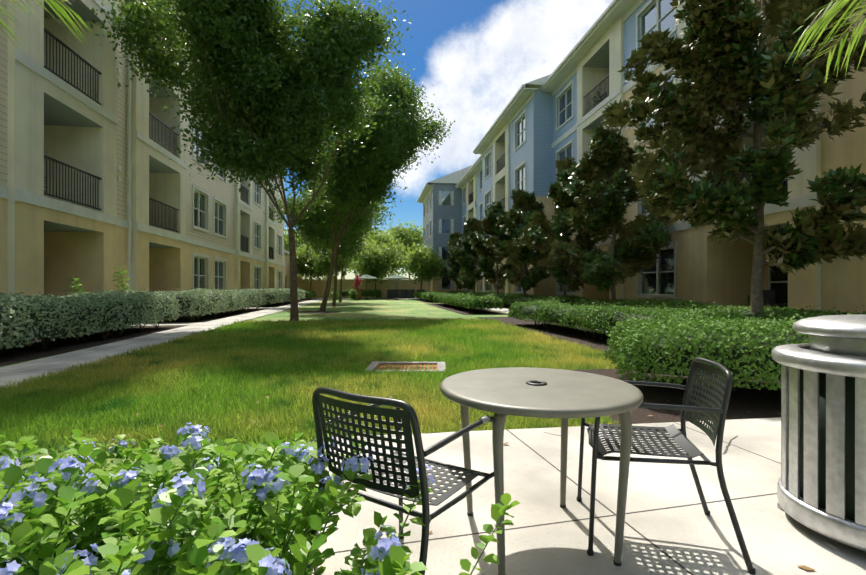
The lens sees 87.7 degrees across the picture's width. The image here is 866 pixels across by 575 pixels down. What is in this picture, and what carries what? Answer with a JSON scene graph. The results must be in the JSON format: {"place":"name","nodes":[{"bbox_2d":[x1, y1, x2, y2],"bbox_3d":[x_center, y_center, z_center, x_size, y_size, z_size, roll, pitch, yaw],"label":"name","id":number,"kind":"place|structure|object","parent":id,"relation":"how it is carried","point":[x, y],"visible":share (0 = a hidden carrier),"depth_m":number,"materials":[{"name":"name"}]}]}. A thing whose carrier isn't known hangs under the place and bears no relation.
{"place":"outdoors","nodes":[
{"label":"outdoors","id":0,"kind":"place"},
{"bbox_2d":[0,298,607,386],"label":"walkway paths","id":1,"kind":"structure","parent":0,"point":[21,371],"depth_m":8.93,"materials":[{"name":"concrete"}]},
{"bbox_2d":[0,299,614,510],"bbox_3d":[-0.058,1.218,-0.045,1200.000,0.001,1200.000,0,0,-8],"label":"lawn","id":2,"kind":"structure","parent":0,"point":[377,309],"depth_m":18.31,"materials":[{"name":"green plant"}]},
{"bbox_2d":[0,0,92,45],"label":"palm","id":3,"kind":"object","parent":2,"relation":"on","point":[61,10],"visible":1,"depth_m":3.71,"materials":[{"name":"green plant"}]},
{"bbox_2d":[0,0,302,316],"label":"building","id":4,"kind":"structure","parent":2,"relation":"on","point":[98,186],"depth_m":13.54,"materials":[{"name":"yellow paint"}]},
{"bbox_2d":[64,0,411,320],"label":"elm tree","id":5,"kind":"object","parent":2,"relation":"on","point":[262,85],"visible":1,"depth_m":13.88,"materials":[{"name":"green plant"}]},
{"bbox_2d":[0,422,519,574],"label":"flowering bush","id":6,"kind":"object","parent":2,"relation":"on","point":[70,514],"visible":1,"depth_m":1.37,"materials":[{"name":"green plant"}]},
{"bbox_2d":[284,228,325,278],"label":"tree","id":7,"kind":"object","parent":2,"relation":"on","point":[286,242],"visible":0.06,"depth_m":54.62,"materials":[{"name":"green plant"}]},
{"bbox_2d":[288,242,332,289],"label":"tree","id":8,"kind":"object","parent":2,"relation":"on","point":[301,262],"visible":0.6,"depth_m":48.11,"materials":[{"name":"green plant"}]},
{"bbox_2d":[263,174,395,305],"bbox_3d":[-6.756,-3.950,29.506,8.833,10.538,9.431,0,0,-8],"label":"elm tree","id":9,"kind":"object","parent":2,"relation":"on","point":[313,225],"visible":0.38,"depth_m":29.44,"materials":[{"name":"green plant"}]},
{"bbox_2d":[305,249,355,281],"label":"tree","id":10,"kind":"object","parent":2,"relation":"on","point":[318,265],"visible":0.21,"depth_m":46.21,"materials":[{"name":"green plant"}]},
{"bbox_2d":[330,289,338,299],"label":"shrub","id":11,"kind":"object","parent":2,"relation":"on","point":[332,293],"visible":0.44,"depth_m":40.48,"materials":[{"name":"green plant"}]},
{"bbox_2d":[283,192,394,301],"bbox_3d":[-7.244,-3.689,37.565,9.363,10.019,8.348,0,0,-8],"label":"elm tree","id":12,"kind":"object","parent":2,"relation":"on","point":[344,252],"visible":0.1,"depth_m":37.57,"materials":[{"name":"green plant"}]},
{"bbox_2d":[347,289,357,300],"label":"shrub","id":13,"kind":"object","parent":2,"relation":"on","point":[353,294],"visible":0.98,"depth_m":41.83,"materials":[{"name":"green plant"}]},
{"bbox_2d":[340,231,373,278],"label":"tree","id":14,"kind":"object","parent":2,"relation":"on","point":[345,273],"visible":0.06,"depth_m":61.74,"materials":[{"name":"green plant"}]},
{"bbox_2d":[351,274,362,299],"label":"potted plant","id":15,"kind":"object","parent":2,"relation":"on","point":[357,281],"visible":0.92,"depth_m":43.74,"materials":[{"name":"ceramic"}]},
{"bbox_2d":[297,276,429,297],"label":"wall","id":16,"kind":"structure","parent":2,"relation":"on","point":[318,287],"depth_m":51.35,"materials":[{"name":"yellow paint"}]},
{"bbox_2d":[354,274,379,299],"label":"umbrella","id":17,"kind":"object","parent":2,"relation":"on","point":[366,276],"visible":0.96,"depth_m":45.44,"materials":[{"name":"fabric"}]},
{"bbox_2d":[294,53,454,311],"bbox_3d":[-3.015,-5.617,23.073,8.658,13.895,9.949,0,0,-8],"label":"elm tree","id":18,"kind":"object","parent":2,"relation":"on","point":[397,138],"visible":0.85,"depth_m":21.32,"materials":[{"name":"green plant"}]},
{"bbox_2d":[350,241,404,297],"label":"tree","id":19,"kind":"object","parent":2,"relation":"on","point":[378,264],"visible":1,"depth_m":48.92,"materials":[{"name":"green plant"}]},
{"bbox_2d":[351,228,409,277],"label":"tree","id":20,"kind":"object","parent":2,"relation":"on","point":[382,236],"visible":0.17,"depth_m":59.30,"materials":[{"name":"green plant"}]},
{"bbox_2d":[0,298,780,424],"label":"mulch beds","id":21,"kind":"object","parent":2,"relation":"on","point":[743,401],"visible":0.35,"depth_m":8.18,"materials":[{"name":"brown soil"}]},
{"bbox_2d":[65,277,91,293],"bbox_3d":[-9.188,0.474,11.681,0.540,1.493,1.002,0,0,-28],"label":"plant","id":22,"kind":"object","parent":21,"relation":"on","point":[77,286],"visible":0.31,"depth_m":11.51,"materials":[{"name":"green plant"}]},
{"bbox_2d":[0,287,179,353],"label":"hedge","id":23,"kind":"object","parent":21,"relation":"on","point":[27,319],"visible":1,"depth_m":9.27,"materials":[{"name":"leaf"},{"name":"grey bark"}]},
{"bbox_2d":[111,266,132,291],"bbox_3d":[-9.389,0.286,13.631,0.636,1.868,0.817,0,0,-8],"label":"plant","id":24,"kind":"object","parent":21,"relation":"on","point":[122,284],"visible":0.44,"depth_m":13.55,"materials":[{"name":"green plant"}]},
{"bbox_2d":[158,286,266,321],"bbox_3d":[-9.485,0.583,20.319,2.017,1.288,10.388,0,0,-8],"label":"hedge","id":25,"kind":"object","parent":21,"relation":"on","point":[198,302],"visible":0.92,"depth_m":17.48,"materials":[{"name":"leaf"},{"name":"grey bark"}]},
{"bbox_2d":[257,286,305,306],"bbox_3d":[-11.386,0.576,33.986,2.049,1.302,13.914,0,0,-8],"label":"hedge","id":26,"kind":"object","parent":21,"relation":"on","point":[279,295],"visible":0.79,"depth_m":29.36,"materials":[{"name":"green plant"}]},
{"bbox_2d":[302,290,315,299],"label":"hedge","id":27,"kind":"object","parent":21,"relation":"on","point":[310,294],"visible":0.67,"depth_m":43.99,"materials":[{"name":"green plant"}]},
{"bbox_2d":[337,288,380,298],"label":"hedge end","id":28,"kind":"object","parent":21,"relation":"on","point":[372,294],"visible":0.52,"depth_m":48.32,"materials":[{"name":"green plant"}]},
{"bbox_2d":[375,288,382,298],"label":"shrub","id":29,"kind":"object","parent":21,"relation":"on","point":[378,292],"visible":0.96,"depth_m":47.95,"materials":[{"name":"green plant"}]},
{"bbox_2d":[386,290,424,298],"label":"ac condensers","id":30,"kind":"object","parent":21,"relation":"on","point":[405,294],"visible":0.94,"depth_m":49.15,"materials":[{"name":"black metal"}]},
{"bbox_2d":[414,289,442,302],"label":"hedge","id":31,"kind":"object","parent":21,"relation":"on","point":[425,295],"visible":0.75,"depth_m":38.31,"materials":[{"name":"green plant"}]},
{"bbox_2d":[446,290,472,293],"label":"hedge","id":32,"kind":"object","parent":21,"relation":"on","point":[458,291],"visible":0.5,"depth_m":42.66,"materials":[{"name":"green plant"}]},
{"bbox_2d":[433,292,503,313],"bbox_3d":[1.622,0.745,26.890,1.864,0.964,13.242,0,0,-8],"label":"hedge","id":33,"kind":"object","parent":21,"relation":"on","point":[468,302],"visible":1,"depth_m":21.59,"materials":[{"name":"green plant"}]},
{"bbox_2d":[135,382,814,569],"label":"fallen leaves","id":34,"kind":"object","parent":21,"relation":"on","point":[801,566],"visible":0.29,"depth_m":3.89,"materials":[{"name":"brown plant"}]},
{"bbox_2d":[485,189,551,296],"bbox_3d":[5.074,-2.053,24.956,4.021,6.746,3.931,0,0,-8],"label":"magnolia tree","id":35,"kind":"object","parent":21,"relation":"on","point":[515,217],"visible":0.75,"depth_m":24.74,"materials":[{"name":"green plant"}]},
{"bbox_2d":[466,291,589,305],"bbox_3d":[4.792,0.745,28.832,1.956,0.963,20.266,0,0,-8],"label":"hedge","id":36,"kind":"object","parent":21,"relation":"on","point":[507,298],"visible":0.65,"depth_m":24.31,"materials":[{"name":"green plant"}]},
{"bbox_2d":[518,156,607,300],"bbox_3d":[5.908,-2.194,19.535,3.829,7.025,4.189,0,0,-8],"label":"magnolia tree","id":37,"kind":"object","parent":21,"relation":"on","point":[538,231],"visible":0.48,"depth_m":19.52,"materials":[{"name":"green plant"}]},
{"bbox_2d":[549,125,672,300],"bbox_3d":[6.477,-2.198,15.676,4.322,7.035,3.798,0,0,-8],"label":"magnolia tree","id":38,"kind":"object","parent":21,"relation":"on","point":[601,169],"visible":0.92,"depth_m":15.59,"materials":[{"name":"green plant"}]},
{"bbox_2d":[508,296,759,339],"bbox_3d":[4.011,0.737,11.187,1.847,0.980,8.192,0,0,-13],"label":"hedge","id":39,"kind":"object","parent":21,"relation":"on","point":[600,319],"visible":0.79,"depth_m":9.99,"materials":[{"name":"green plant"}]},
{"bbox_2d":[574,294,865,329],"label":"hedge","id":40,"kind":"object","parent":21,"relation":"on","point":[785,311],"visible":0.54,"depth_m":10.71,"materials":[{"name":"green plant"}]},
{"bbox_2d":[602,306,849,394],"bbox_3d":[4.059,0.733,5.063,4.036,0.988,2.219,0,0,19],"label":"hedge","id":41,"kind":"object","parent":21,"relation":"on","point":[742,349],"visible":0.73,"depth_m":4.68,"materials":[{"name":"green plant"}]},
{"bbox_2d":[383,274,409,299],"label":"umbrella","id":42,"kind":"object","parent":2,"relation":"on","point":[396,276],"visible":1,"depth_m":45.03,"materials":[{"name":"fabric"}]},
{"bbox_2d":[386,220,422,277],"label":"tree","id":43,"kind":"object","parent":2,"relation":"on","point":[406,234],"visible":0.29,"depth_m":64.13,"materials":[{"name":"green plant"}]},
{"bbox_2d":[366,362,445,373],"bbox_3d":[-0.393,1.353,6.810,1.160,0.330,0.840,0,0,1],"label":"drain grate","id":44,"kind":"object","parent":2,"relation":"on","point":[438,366],"visible":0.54,"depth_m":6.90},
{"bbox_2d":[401,242,452,298],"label":"tree","id":45,"kind":"object","parent":2,"relation":"on","point":[425,264],"visible":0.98,"depth_m":46.17,"materials":[{"name":"green plant"}]},
{"bbox_2d":[439,232,465,290],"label":"magnolia tree","id":46,"kind":"object","parent":2,"relation":"on","point":[454,273],"visible":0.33,"depth_m":44.33,"materials":[{"name":"green plant"}]},
{"bbox_2d":[448,217,485,291],"bbox_3d":[3.379,-2.256,37.322,4.824,7.150,4.056,0,0,-8],"label":"magnolia tree","id":47,"kind":"object","parent":2,"relation":"on","point":[466,257],"visible":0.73,"depth_m":36.83,"materials":[{"name":"green plant"}]},
{"bbox_2d":[468,201,513,293],"bbox_3d":[4.472,-2.191,30.758,4.528,7.020,2.870,0,0,-8],"label":"magnolia tree","id":48,"kind":"object","parent":2,"relation":"on","point":[488,260],"visible":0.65,"depth_m":29.99,"materials":[{"name":"green plant"}]},
{"bbox_2d":[312,417,865,574],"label":"patio slab","id":49,"kind":"structure","parent":2,"relation":"on","point":[671,527],"depth_m":2.31,"materials":[{"name":"concrete"}]},
{"bbox_2d":[307,387,494,574],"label":"chair","id":50,"kind":"object","parent":49,"relation":"on","point":[398,458],"visible":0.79,"depth_m":1.50,"materials":[{"name":"paint"}]},
{"bbox_2d":[440,367,642,574],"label":"round table","id":51,"kind":"object","parent":49,"relation":"on","point":[501,394],"visible":0.98,"depth_m":1.90,"materials":[{"name":"paint"}]},
{"bbox_2d":[577,357,755,574],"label":"chair","id":52,"kind":"object","parent":49,"relation":"on","point":[681,440],"visible":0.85,"depth_m":2.08,"materials":[{"name":"paint"}]},
{"bbox_2d":[771,314,865,551],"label":"trash bin","id":53,"kind":"object","parent":49,"relation":"on","point":[821,486],"visible":1,"depth_m":2.08,"materials":[{"name":"silver metal"}]},
{"bbox_2d":[417,0,865,314],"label":"building","id":54,"kind":"structure","parent":2,"relation":"on","point":[538,128],"depth_m":18.97,"materials":[{"name":"yellow paint"}]},
{"bbox_2d":[601,0,865,312],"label":"magnolia tree","id":55,"kind":"object","parent":2,"relation":"on","point":[735,55],"visible":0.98,"depth_m":9.19,"materials":[{"name":"green plant"}]},
{"bbox_2d":[786,0,865,82],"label":"palm","id":56,"kind":"object","parent":2,"relation":"on","point":[831,11],"visible":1,"depth_m":3.50,"materials":[{"name":"green plant"}]},
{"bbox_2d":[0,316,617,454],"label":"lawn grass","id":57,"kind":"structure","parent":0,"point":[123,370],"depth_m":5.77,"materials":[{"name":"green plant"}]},
{"bbox_2d":[272,0,612,278],"label":"sky","id":58,"kind":"structure","parent":0,"point":[476,55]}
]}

